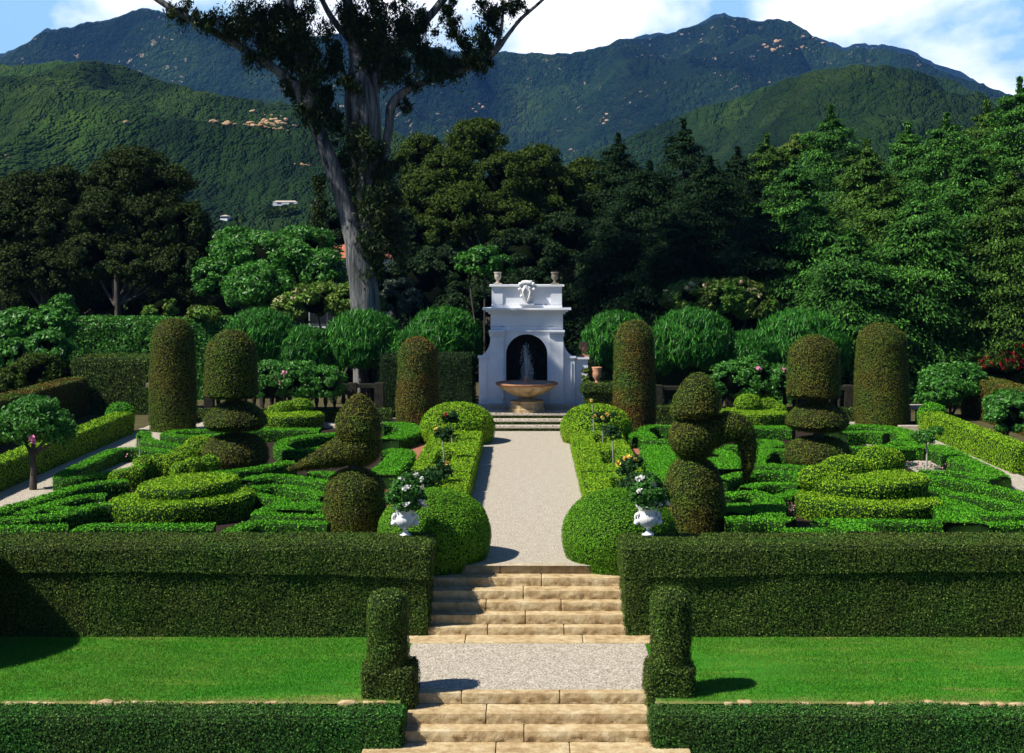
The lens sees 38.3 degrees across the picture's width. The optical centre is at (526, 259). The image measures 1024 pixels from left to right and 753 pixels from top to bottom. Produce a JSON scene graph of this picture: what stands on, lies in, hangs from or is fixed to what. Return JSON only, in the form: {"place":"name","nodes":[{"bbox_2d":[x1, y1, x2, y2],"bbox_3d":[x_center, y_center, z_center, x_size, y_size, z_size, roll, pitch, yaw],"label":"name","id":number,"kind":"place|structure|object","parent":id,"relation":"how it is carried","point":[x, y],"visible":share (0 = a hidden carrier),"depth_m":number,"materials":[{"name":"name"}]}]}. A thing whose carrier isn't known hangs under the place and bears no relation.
{"place":"outdoors","nodes":[
{"label":"outdoors","id":0,"kind":"place"},
{"bbox_2d":[0,428,204,506],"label":"gravel path","id":1,"kind":"structure","parent":0,"point":[17,493],"depth_m":41.01,"materials":[{"name":"beige gravel"}]},
{"bbox_2d":[0,393,79,489],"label":"standard tree","id":2,"kind":"object","parent":1,"relation":"on","point":[33,419],"visible":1,"depth_m":38.15,"materials":[{"name":"green plant"}]},
{"bbox_2d":[0,636,410,703],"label":"lawn","id":3,"kind":"structure","parent":0,"point":[223,701],"depth_m":24.94,"materials":[{"name":"green plant"}]},
{"bbox_2d":[68,428,404,532],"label":"soil","id":4,"kind":"structure","parent":0,"point":[221,527],"depth_m":42.06,"materials":[{"name":"brown soil"}]},
{"bbox_2d":[0,493,111,530],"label":"box scroll","id":5,"kind":"object","parent":4,"relation":"on","point":[75,511],"visible":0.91,"depth_m":33.20,"materials":[{"name":"green plant"}]},
{"bbox_2d":[0,479,129,517],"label":"box scroll","id":6,"kind":"object","parent":4,"relation":"on","point":[113,488],"visible":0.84,"depth_m":36.17,"materials":[{"name":"green plant"}]},
{"bbox_2d":[0,522,215,533],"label":"box scroll","id":7,"kind":"object","parent":4,"relation":"on","point":[109,527],"visible":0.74,"depth_m":31.03,"materials":[{"name":"green plant"}]},
{"bbox_2d":[51,446,173,491],"bbox_3d":[-11.160,5.795,41.012,2.680,0.460,6.559,0,0,0],"label":"box scroll","id":8,"kind":"object","parent":4,"relation":"on","point":[92,468],"visible":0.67,"depth_m":40.72,"materials":[{"name":"green plant"}]},
{"bbox_2d":[108,471,255,524],"bbox_3d":[-8.095,5.599,34.695,3.363,0.871,3.352,0,0,-43],"label":"tiered box bed","id":9,"kind":"object","parent":4,"relation":"on","point":[216,497],"visible":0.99,"depth_m":33.90,"materials":[{"name":"green plant"}]},
{"bbox_2d":[201,328,269,471],"bbox_3d":[-8.354,4.000,42.299,1.952,4.102,1.984,0,0,0],"label":"stacked yew","id":10,"kind":"object","parent":4,"relation":"on","point":[231,365],"visible":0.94,"depth_m":41.70,"materials":[{"name":"green plant"}]},
{"bbox_2d":[220,483,330,534],"bbox_3d":[-5.524,5.796,33.645,2.288,0.465,6.665,0,0,-5],"label":"box scroll","id":11,"kind":"object","parent":4,"relation":"on","point":[279,509],"visible":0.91,"depth_m":33.14,"materials":[{"name":"green plant"}]},
{"bbox_2d":[263,398,324,428],"bbox_3d":[-8.451,5.518,52.593,2.511,1.036,2.700,0,0,0],"label":"tiered box bed","id":12,"kind":"object","parent":4,"relation":"on","point":[298,413],"visible":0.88,"depth_m":52.16,"materials":[{"name":"green plant"}]},
{"bbox_2d":[287,392,387,533],"bbox_3d":[-4.076,4.478,32.709,2.051,3.104,1.442,0,0,21],"label":"bird topiary","id":13,"kind":"object","parent":4,"relation":"on","point":[354,492],"visible":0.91,"depth_m":32.20,"materials":[{"name":"green plant"}]},
{"bbox_2d":[395,336,439,424],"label":"yew column","id":14,"kind":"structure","parent":4,"relation":"on","point":[417,389],"depth_m":51.40,"materials":[{"name":"green plant"}]},
{"bbox_2d":[410,445,479,488],"bbox_3d":[-2.210,5.721,40.550,1.718,0.659,5.190,0,0,0],"label":"box hedge bed","id":15,"kind":"object","parent":4,"relation":"on","point":[462,459],"visible":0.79,"depth_m":40.72,"materials":[{"name":"green plant"}]},
{"bbox_2d":[419,401,495,443],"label":"rounded shrub","id":16,"kind":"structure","parent":4,"relation":"on","point":[473,417],"depth_m":47.90,"materials":[{"name":"green plant"}]},
{"bbox_2d":[0,60,496,246],"bbox_3d":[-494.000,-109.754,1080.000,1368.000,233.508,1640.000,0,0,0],"label":"hill","id":17,"kind":"structure","parent":0,"point":[57,112],"depth_m":401.52,"materials":[{"name":"green plant"}]},
{"bbox_2d":[144,418,855,427],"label":"gravel path","id":18,"kind":"structure","parent":0,"point":[326,425],"depth_m":53.76,"materials":[{"name":"beige gravel"}]},
{"bbox_2d":[709,353,794,400],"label":"flowering bank","id":19,"kind":"structure","parent":18,"relation":"on","point":[750,374],"depth_m":54.17,"materials":[{"name":"green plant"}]},
{"bbox_2d":[853,322,910,427],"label":"yew column","id":20,"kind":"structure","parent":18,"relation":"on","point":[881,391],"depth_m":52.24,"materials":[{"name":"green plant"}]},
{"bbox_2d":[0,8,1012,176],"bbox_3d":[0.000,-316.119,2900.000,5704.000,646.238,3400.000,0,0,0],"label":"mountains","id":21,"kind":"structure","parent":0,"point":[564,103],"depth_m":1899.95,"materials":[{"name":"green plant"}]},
{"bbox_2d":[0,381,1023,750],"bbox_3d":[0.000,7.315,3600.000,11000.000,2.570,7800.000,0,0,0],"label":"ground","id":22,"kind":"structure","parent":0,"point":[142,421],"depth_m":55.61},
{"bbox_2d":[0,351,70,391],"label":"mounded shrub","id":23,"kind":"object","parent":22,"relation":"on","point":[28,369],"visible":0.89,"depth_m":56.51,"materials":[{"name":"green plant"}]},
{"bbox_2d":[0,292,79,374],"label":"broadleaf shrub","id":24,"kind":"object","parent":22,"relation":"on","point":[50,326],"visible":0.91,"depth_m":59.15,"materials":[{"name":"green plant"}]},
{"bbox_2d":[0,376,88,445],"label":"raised hedge","id":25,"kind":"object","parent":22,"relation":"on","point":[70,393],"visible":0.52,"depth_m":54.34,"materials":[{"name":"green plant"}]},
{"bbox_2d":[0,163,92,305],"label":"oak tree","id":26,"kind":"object","parent":22,"relation":"on","point":[34,211],"visible":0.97,"depth_m":69.93,"materials":[{"name":"green plant"}]},
{"bbox_2d":[0,411,134,491],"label":"side hedge","id":27,"kind":"object","parent":22,"relation":"on","point":[94,434],"visible":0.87,"depth_m":43.85,"materials":[{"name":"green plant"}]},
{"bbox_2d":[0,202,213,316],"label":"oak tree","id":28,"kind":"object","parent":22,"relation":"on","point":[96,300],"visible":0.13,"depth_m":74.78,"materials":[{"name":"green plant"}]},
{"bbox_2d":[69,352,150,414],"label":"tall hedge","id":29,"kind":"object","parent":22,"relation":"on","point":[118,377],"visible":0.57,"depth_m":57.30,"materials":[{"name":"green plant"}]},
{"bbox_2d":[53,143,217,315],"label":"oak tree","id":30,"kind":"object","parent":22,"relation":"on","point":[172,222],"visible":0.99,"depth_m":68.99,"materials":[{"name":"green plant"}]},
{"bbox_2d":[67,314,234,399],"bbox_3d":[-16.550,4.271,64.497,8.379,3.760,2.498,0,0,0],"label":"tall hedge","id":31,"kind":"object","parent":22,"relation":"on","point":[99,334],"visible":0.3,"depth_m":63.45,"materials":[{"name":"green plant"}]},
{"bbox_2d":[148,317,197,432],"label":"yew column","id":32,"kind":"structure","parent":22,"relation":"on","point":[172,391],"depth_m":51.26,"materials":[{"name":"green plant"}]},
{"bbox_2d":[0,701,407,752],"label":"retaining hedge","id":33,"kind":"object","parent":22,"relation":"on","point":[169,727],"visible":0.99,"depth_m":22.59,"materials":[{"name":"green plant"}]},
{"bbox_2d":[0,530,437,637],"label":"terrace hedge","id":34,"kind":"object","parent":22,"relation":"on","point":[294,584],"visible":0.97,"depth_m":27.34,"materials":[{"name":"green plant"}]},
{"bbox_2d":[221,306,297,406],"bbox_3d":[-10.412,3.778,58.005,3.268,4.044,3.258,0,0,0],"label":"rounded shrub","id":35,"kind":"object","parent":22,"relation":"on","point":[265,329],"visible":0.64,"depth_m":57.02,"materials":[{"name":"green plant"}]},
{"bbox_2d":[190,223,347,325],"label":"magnolia","id":36,"kind":"object","parent":22,"relation":"on","point":[242,267],"visible":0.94,"depth_m":66.66,"materials":[{"name":"green plant"}]},
{"bbox_2d":[256,359,349,402],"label":"flowering bank","id":37,"kind":"structure","parent":22,"relation":"on","point":[302,379],"depth_m":53.94,"materials":[{"name":"green plant"}]},
{"bbox_2d":[276,323,334,365],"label":"rounded shrub","id":38,"kind":"object","parent":22,"relation":"on","point":[307,342],"visible":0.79,"depth_m":56.72,"materials":[{"name":"green plant"}]},
{"bbox_2d":[269,280,387,402],"bbox_3d":[-8.289,3.428,61.944,5.121,5.194,3.305,0,0,0],"label":"magnolia","id":39,"kind":"object","parent":22,"relation":"on","point":[318,299],"visible":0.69,"depth_m":61.27,"materials":[{"name":"green plant"}]},
{"bbox_2d":[154,0,543,404],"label":"eucalyptus","id":40,"kind":"object","parent":22,"relation":"on","point":[373,232],"visible":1,"depth_m":59.56,"materials":[{"name":"green plant"}]},
{"bbox_2d":[323,306,400,395],"bbox_3d":[-6.436,3.790,57.982,3.513,4.020,3.494,0,0,0],"label":"rounded shrub","id":41,"kind":"object","parent":22,"relation":"on","point":[358,338],"visible":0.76,"depth_m":56.88,"materials":[{"name":"green plant"}]},
{"bbox_2d":[308,207,422,326],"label":"dark tree","id":42,"kind":"object","parent":22,"relation":"on","point":[333,225],"visible":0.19,"depth_m":76.58,"materials":[{"name":"green plant"}]},
{"bbox_2d":[360,587,420,709],"bbox_3d":[-2.205,6.311,23.824,0.971,2.030,0.874,0,0,0],"label":"hedge pillar","id":43,"kind":"object","parent":22,"relation":"on","point":[390,667],"visible":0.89,"depth_m":23.49,"materials":[{"name":"green plant"}]},
{"bbox_2d":[377,487,491,575],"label":"rounded shrub","id":44,"kind":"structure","parent":22,"relation":"on","point":[457,524],"depth_m":28.96,"materials":[{"name":"green plant"}]},
{"bbox_2d":[401,304,485,364],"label":"rounded shrub","id":45,"kind":"object","parent":22,"relation":"on","point":[444,328],"visible":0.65,"depth_m":58.08,"materials":[{"name":"green plant"}]},
{"bbox_2d":[453,244,515,353],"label":"small tree","id":46,"kind":"object","parent":22,"relation":"on","point":[482,260],"visible":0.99,"depth_m":65.47,"materials":[{"name":"green plant"}]},
{"bbox_2d":[392,211,628,318],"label":"dark tree","id":47,"kind":"object","parent":22,"relation":"on","point":[546,247],"visible":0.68,"depth_m":72.79,"materials":[{"name":"green plant"}]},
{"bbox_2d":[393,117,644,326],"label":"oak tree","id":48,"kind":"object","parent":22,"relation":"on","point":[528,188],"visible":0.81,"depth_m":79.41,"materials":[{"name":"green plant"}]},
{"bbox_2d":[362,689,690,752],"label":"stone staircase","id":49,"kind":"structure","parent":22,"relation":"on","point":[608,721],"depth_m":23.24,"materials":[{"name":"stone"}]},
{"bbox_2d":[558,132,645,332],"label":"conifer","id":50,"kind":"object","parent":22,"relation":"on","point":[617,171],"visible":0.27,"depth_m":79.67,"materials":[{"name":"green plant"}]},
{"bbox_2d":[578,308,643,368],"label":"rounded shrub","id":51,"kind":"object","parent":22,"relation":"on","point":[600,331],"visible":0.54,"depth_m":57.19,"materials":[{"name":"green plant"}]},
{"bbox_2d":[561,487,675,575],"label":"rounded shrub","id":52,"kind":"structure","parent":22,"relation":"on","point":[596,523],"depth_m":28.95,"materials":[{"name":"green plant"}]},
{"bbox_2d":[562,213,680,358],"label":"conifer","id":53,"kind":"object","parent":22,"relation":"on","point":[620,237],"visible":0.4,"depth_m":69.24,"materials":[{"name":"green plant"}]},
{"bbox_2d":[571,160,717,350],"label":"conifer","id":54,"kind":"object","parent":22,"relation":"on","point":[646,212],"visible":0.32,"depth_m":73.44,"materials":[{"name":"green plant"}]},
{"bbox_2d":[641,584,696,706],"bbox_3d":[2.311,6.303,23.908,0.880,2.041,0.877,0,0,0],"label":"hedge pillar","id":55,"kind":"object","parent":22,"relation":"on","point":[669,669],"visible":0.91,"depth_m":23.57,"materials":[{"name":"green plant"}]},
{"bbox_2d":[605,213,740,327],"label":"conifer","id":56,"kind":"object","parent":22,"relation":"on","point":[674,237],"visible":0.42,"depth_m":67.17,"materials":[{"name":"green plant"}]},
{"bbox_2d":[641,118,733,325],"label":"conifer","id":57,"kind":"object","parent":22,"relation":"on","point":[684,156],"visible":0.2,"depth_m":76.73,"materials":[{"name":"green plant"}]},
{"bbox_2d":[650,304,734,371],"bbox_3d":[6.444,3.761,58.001,3.799,4.079,3.833,0,0,0],"label":"rounded shrub","id":58,"kind":"object","parent":22,"relation":"on","point":[698,338],"visible":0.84,"depth_m":56.78,"materials":[{"name":"green plant"}]},
{"bbox_2d":[643,154,765,331],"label":"conifer","id":59,"kind":"object","parent":22,"relation":"on","point":[715,187],"visible":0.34,"depth_m":71.24,"materials":[{"name":"green plant"}]},
{"bbox_2d":[658,276,779,331],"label":"magnolia","id":60,"kind":"object","parent":22,"relation":"on","point":[741,297],"visible":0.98,"depth_m":62.32,"materials":[{"name":"green plant"}]},
{"bbox_2d":[691,146,778,326],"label":"conifer","id":61,"kind":"object","parent":22,"relation":"on","point":[739,168],"visible":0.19,"depth_m":75.52,"materials":[{"name":"green plant"}]},
{"bbox_2d":[718,329,780,370],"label":"rounded shrub","id":62,"kind":"object","parent":22,"relation":"on","point":[746,342],"visible":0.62,"depth_m":57.01,"materials":[{"name":"green plant"}]},
{"bbox_2d":[704,206,814,399],"bbox_3d":[10.054,2.029,65.843,7.857,8.901,8.465,0,0,0],"label":"conifer","id":63,"kind":"object","parent":22,"relation":"on","point":[753,235],"visible":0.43,"depth_m":64.96,"materials":[{"name":"green plant"}]},
{"bbox_2d":[732,194,856,399],"bbox_3d":[12.759,1.768,66.207,9.364,9.364,9.570,0,0,0],"label":"conifer","id":64,"kind":"object","parent":22,"relation":"on","point":[813,227],"visible":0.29,"depth_m":64.94,"materials":[{"name":"green plant"}]},
{"bbox_2d":[748,156,840,300],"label":"conifer","id":65,"kind":"object","parent":22,"relation":"on","point":[793,190],"visible":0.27,"depth_m":72.44,"materials":[{"name":"green plant"}]},
{"bbox_2d":[754,304,854,377],"bbox_3d":[10.880,3.798,59.038,4.419,4.004,4.377,0,0,0],"label":"rounded shrub","id":66,"kind":"object","parent":22,"relation":"on","point":[785,329],"visible":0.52,"depth_m":57.99,"materials":[{"name":"green plant"}]},
{"bbox_2d":[616,531,1023,637],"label":"terrace hedge","id":67,"kind":"object","parent":22,"relation":"on","point":[865,584],"visible":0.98,"depth_m":27.34,"materials":[{"name":"green plant"}]},
{"bbox_2d":[766,103,877,250],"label":"conifer","id":68,"kind":"object","parent":22,"relation":"on","point":[829,140],"visible":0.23,"depth_m":73.29,"materials":[{"name":"green plant"}]},
{"bbox_2d":[646,701,1023,752],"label":"retaining hedge","id":69,"kind":"object","parent":22,"relation":"on","point":[905,727],"visible":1,"depth_m":22.60,"materials":[{"name":"green plant"}]},
{"bbox_2d":[764,227,934,406],"bbox_3d":[13.280,2.585,60.971,7.766,7.928,7.944,0,0,0],"label":"conifer","id":70,"kind":"object","parent":22,"relation":"on","point":[840,257],"visible":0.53,"depth_m":60.09,"materials":[{"name":"green plant"}]},
{"bbox_2d":[810,138,923,321],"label":"conifer","id":71,"kind":"object","parent":22,"relation":"on","point":[865,174],"visible":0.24,"depth_m":70.46,"materials":[{"name":"green plant"}]},
{"bbox_2d":[812,179,977,394],"bbox_3d":[15.745,1.549,65.277,8.780,10.264,8.954,0,0,-15],"label":"conifer","id":72,"kind":"object","parent":22,"relation":"on","point":[880,209],"visible":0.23,"depth_m":64.45,"materials":[{"name":"green plant"}]},
{"bbox_2d":[880,120,942,277],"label":"conifer","id":73,"kind":"object","parent":22,"relation":"on","point":[908,138],"visible":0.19,"depth_m":74.52,"materials":[{"name":"green plant"}]},
{"bbox_2d":[841,191,1002,406],"bbox_3d":[16.764,1.770,62.145,8.054,9.334,7.718,0,0,0],"label":"conifer","id":74,"kind":"object","parent":22,"relation":"on","point":[914,224],"visible":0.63,"depth_m":60.85,"materials":[{"name":"green plant"}]},
{"bbox_2d":[914,360,987,415],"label":"glossy shrub","id":75,"kind":"object","parent":22,"relation":"on","point":[948,384],"visible":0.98,"depth_m":55.25,"materials":[{"name":"green plant"}]},
{"bbox_2d":[892,112,1019,339],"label":"conifer","id":76,"kind":"object","parent":22,"relation":"on","point":[948,131],"visible":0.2,"depth_m":69.58,"materials":[{"name":"green plant"}]},
{"bbox_2d":[898,142,1023,384],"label":"conifer","id":77,"kind":"object","parent":22,"relation":"on","point":[969,169],"visible":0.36,"depth_m":63.30,"materials":[{"name":"green plant"}]},
{"bbox_2d":[918,411,1023,474],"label":"side hedge","id":78,"kind":"object","parent":22,"relation":"on","point":[998,450],"visible":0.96,"depth_m":44.73,"materials":[{"name":"green plant"}]},
{"bbox_2d":[931,170,1023,406],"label":"conifer","id":79,"kind":"object","parent":22,"relation":"on","point":[1011,189],"visible":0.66,"depth_m":61.06,"materials":[{"name":"green plant"}]},
{"bbox_2d":[947,76,1023,340],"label":"conifer","id":80,"kind":"object","parent":22,"relation":"on","point":[1004,118],"visible":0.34,"depth_m":69.75,"materials":[{"name":"green plant"}]},
{"bbox_2d":[982,388,1023,435],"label":"round shrub","id":81,"kind":"object","parent":22,"relation":"on","point":[1003,409],"visible":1,"depth_m":46.58,"materials":[{"name":"green plant"}]},
{"bbox_2d":[0,0,1023,94],"label":"sky","id":82,"kind":"structure","parent":0,"point":[983,40],"materials":[{"name":"white"}]},
{"bbox_2d":[475,403,569,412],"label":"terrace","id":83,"kind":"structure","parent":0,"point":[506,410],"depth_m":54.26,"materials":[{"name":"stone"}]},
{"bbox_2d":[378,350,476,411],"bbox_3d":[-3.819,4.680,57.102,3.754,2.310,2.014,0,0,0],"label":"tall hedge","id":84,"kind":"object","parent":83,"relation":"on","point":[457,379],"visible":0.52,"depth_m":56.20,"materials":[{"name":"green plant"}]},
{"bbox_2d":[495,375,557,412],"bbox_3d":[0.000,4.875,54.050,2.300,1.350,2.300,0,0,0],"label":"fountain basin","id":85,"kind":"object","parent":83,"relation":"on","point":[526,390],"visible":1,"depth_m":53.54,"materials":[{"name":"stone"}]},
{"bbox_2d":[478,280,588,406],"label":"fountain wall","id":86,"kind":"structure","parent":83,"relation":"on","point":[526,312],"depth_m":55.31,"materials":[{"name":"white paint"}]},
{"bbox_2d":[463,431,589,565],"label":"gravel path","id":87,"kind":"structure","parent":0,"point":[527,481],"depth_m":37.67,"materials":[{"name":"beige gravel"}]},
{"bbox_2d":[407,564,649,643],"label":"stone staircase","id":88,"kind":"structure","parent":0,"point":[587,607],"depth_m":27.94,"materials":[{"name":"stone"}]},
{"bbox_2d":[409,643,647,689],"bbox_3d":[0.025,6.990,25.415,4.250,0.001,2.910,0,0,0],"label":"gravel landing","id":89,"kind":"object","parent":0,"point":[523,666],"visible":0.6,"depth_m":25.40,"materials":[{"name":"beige gravel"}]},
{"bbox_2d":[657,430,912,528],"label":"soil","id":90,"kind":"structure","parent":0,"point":[801,522],"depth_m":35.08,"materials":[{"name":"brown soil"}]},
{"bbox_2d":[559,403,631,443],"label":"rounded shrub","id":91,"kind":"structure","parent":90,"relation":"on","point":[576,418],"depth_m":47.98,"materials":[{"name":"green plant"}]},
{"bbox_2d":[574,445,643,490],"bbox_3d":[2.212,5.721,40.547,1.720,0.656,5.186,0,0,0],"label":"box hedge bed","id":92,"kind":"object","parent":90,"relation":"on","point":[594,459],"visible":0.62,"depth_m":40.96,"materials":[{"name":"green plant"}]},
{"bbox_2d":[611,319,656,431],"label":"yew column","id":93,"kind":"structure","parent":90,"relation":"on","point":[634,397],"depth_m":51.40,"materials":[{"name":"green plant"}]},
{"bbox_2d":[662,372,757,534],"bbox_3d":[4.014,4.253,32.593,2.215,3.552,1.521,0,0,0],"label":"trunk topiary","id":94,"kind":"object","parent":90,"relation":"on","point":[701,429],"visible":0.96,"depth_m":32.20,"materials":[{"name":"green plant"}]},
{"bbox_2d":[720,393,787,425],"bbox_3d":[8.104,5.423,52.600,2.497,1.216,2.704,0,0,0],"label":"tiered box bed","id":95,"kind":"object","parent":90,"relation":"on","point":[756,410],"visible":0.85,"depth_m":52.76,"materials":[{"name":"green plant"}]},
{"bbox_2d":[720,469,801,494],"bbox_3d":[6.197,5.791,37.838,2.691,0.459,2.871,0,0,-16],"label":"box scroll","id":96,"kind":"object","parent":90,"relation":"on","point":[775,482],"visible":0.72,"depth_m":38.20,"materials":[{"name":"green plant"}]},
{"bbox_2d":[723,488,799,533],"bbox_3d":[5.247,5.796,33.922,2.106,0.468,4.849,0,0,14],"label":"box scroll","id":97,"kind":"object","parent":90,"relation":"on","point":[756,511],"visible":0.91,"depth_m":32.91,"materials":[{"name":"green plant"}]},
{"bbox_2d":[783,334,851,466],"bbox_3d":[8.345,4.077,42.307,1.965,3.922,1.964,0,0,0],"label":"stacked yew","id":98,"kind":"object","parent":90,"relation":"on","point":[813,368],"visible":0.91,"depth_m":41.71,"materials":[{"name":"green plant"}]},
{"bbox_2d":[776,517,943,533],"bbox_3d":[7.079,5.795,31.261,3.698,0.461,1.666,0,0,0],"label":"box scroll","id":99,"kind":"object","parent":90,"relation":"on","point":[846,525],"visible":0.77,"depth_m":31.52,"materials":[{"name":"green plant"}]},
{"bbox_2d":[794,445,942,520],"bbox_3d":[8.000,5.317,35.101,3.428,1.456,4.281,0,0,0],"label":"tiered box bed","id":100,"kind":"object","parent":90,"relation":"on","point":[874,481],"visible":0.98,"depth_m":34.28,"materials":[{"name":"green plant"}]},
{"bbox_2d":[824,423,921,455],"bbox_3d":[11.158,5.794,47.133,3.228,0.458,6.493,0,0,0],"label":"box scroll","id":101,"kind":"object","parent":90,"relation":"on","point":[873,434],"visible":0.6,"depth_m":47.86,"materials":[{"name":"green plant"}]},
{"bbox_2d":[910,443,1011,488],"bbox_3d":[11.599,5.799,41.351,2.445,0.463,7.250,0,0,0],"label":"box scroll","id":102,"kind":"object","parent":90,"relation":"on","point":[960,464],"visible":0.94,"depth_m":40.27,"materials":[{"name":"green plant"}]},
{"bbox_2d":[926,474,1023,522],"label":"box scroll","id":103,"kind":"object","parent":90,"relation":"on","point":[988,502],"visible":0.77,"depth_m":35.25,"materials":[{"name":"green plant"}]},
{"bbox_2d":[931,504,1023,533],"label":"box scroll","id":104,"kind":"object","parent":90,"relation":"on","point":[958,519],"visible":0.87,"depth_m":31.63,"materials":[{"name":"green plant"}]},
{"bbox_2d":[548,63,1023,247],"bbox_3d":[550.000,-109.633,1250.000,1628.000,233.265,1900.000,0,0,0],"label":"hill","id":105,"kind":"structure","parent":0,"point":[878,105],"depth_m":569.63,"materials":[{"name":"green plant"}]},
{"bbox_2d":[645,636,1023,703],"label":"lawn","id":106,"kind":"structure","parent":0,"point":[831,701],"depth_m":25.02,"materials":[{"name":"green plant"}]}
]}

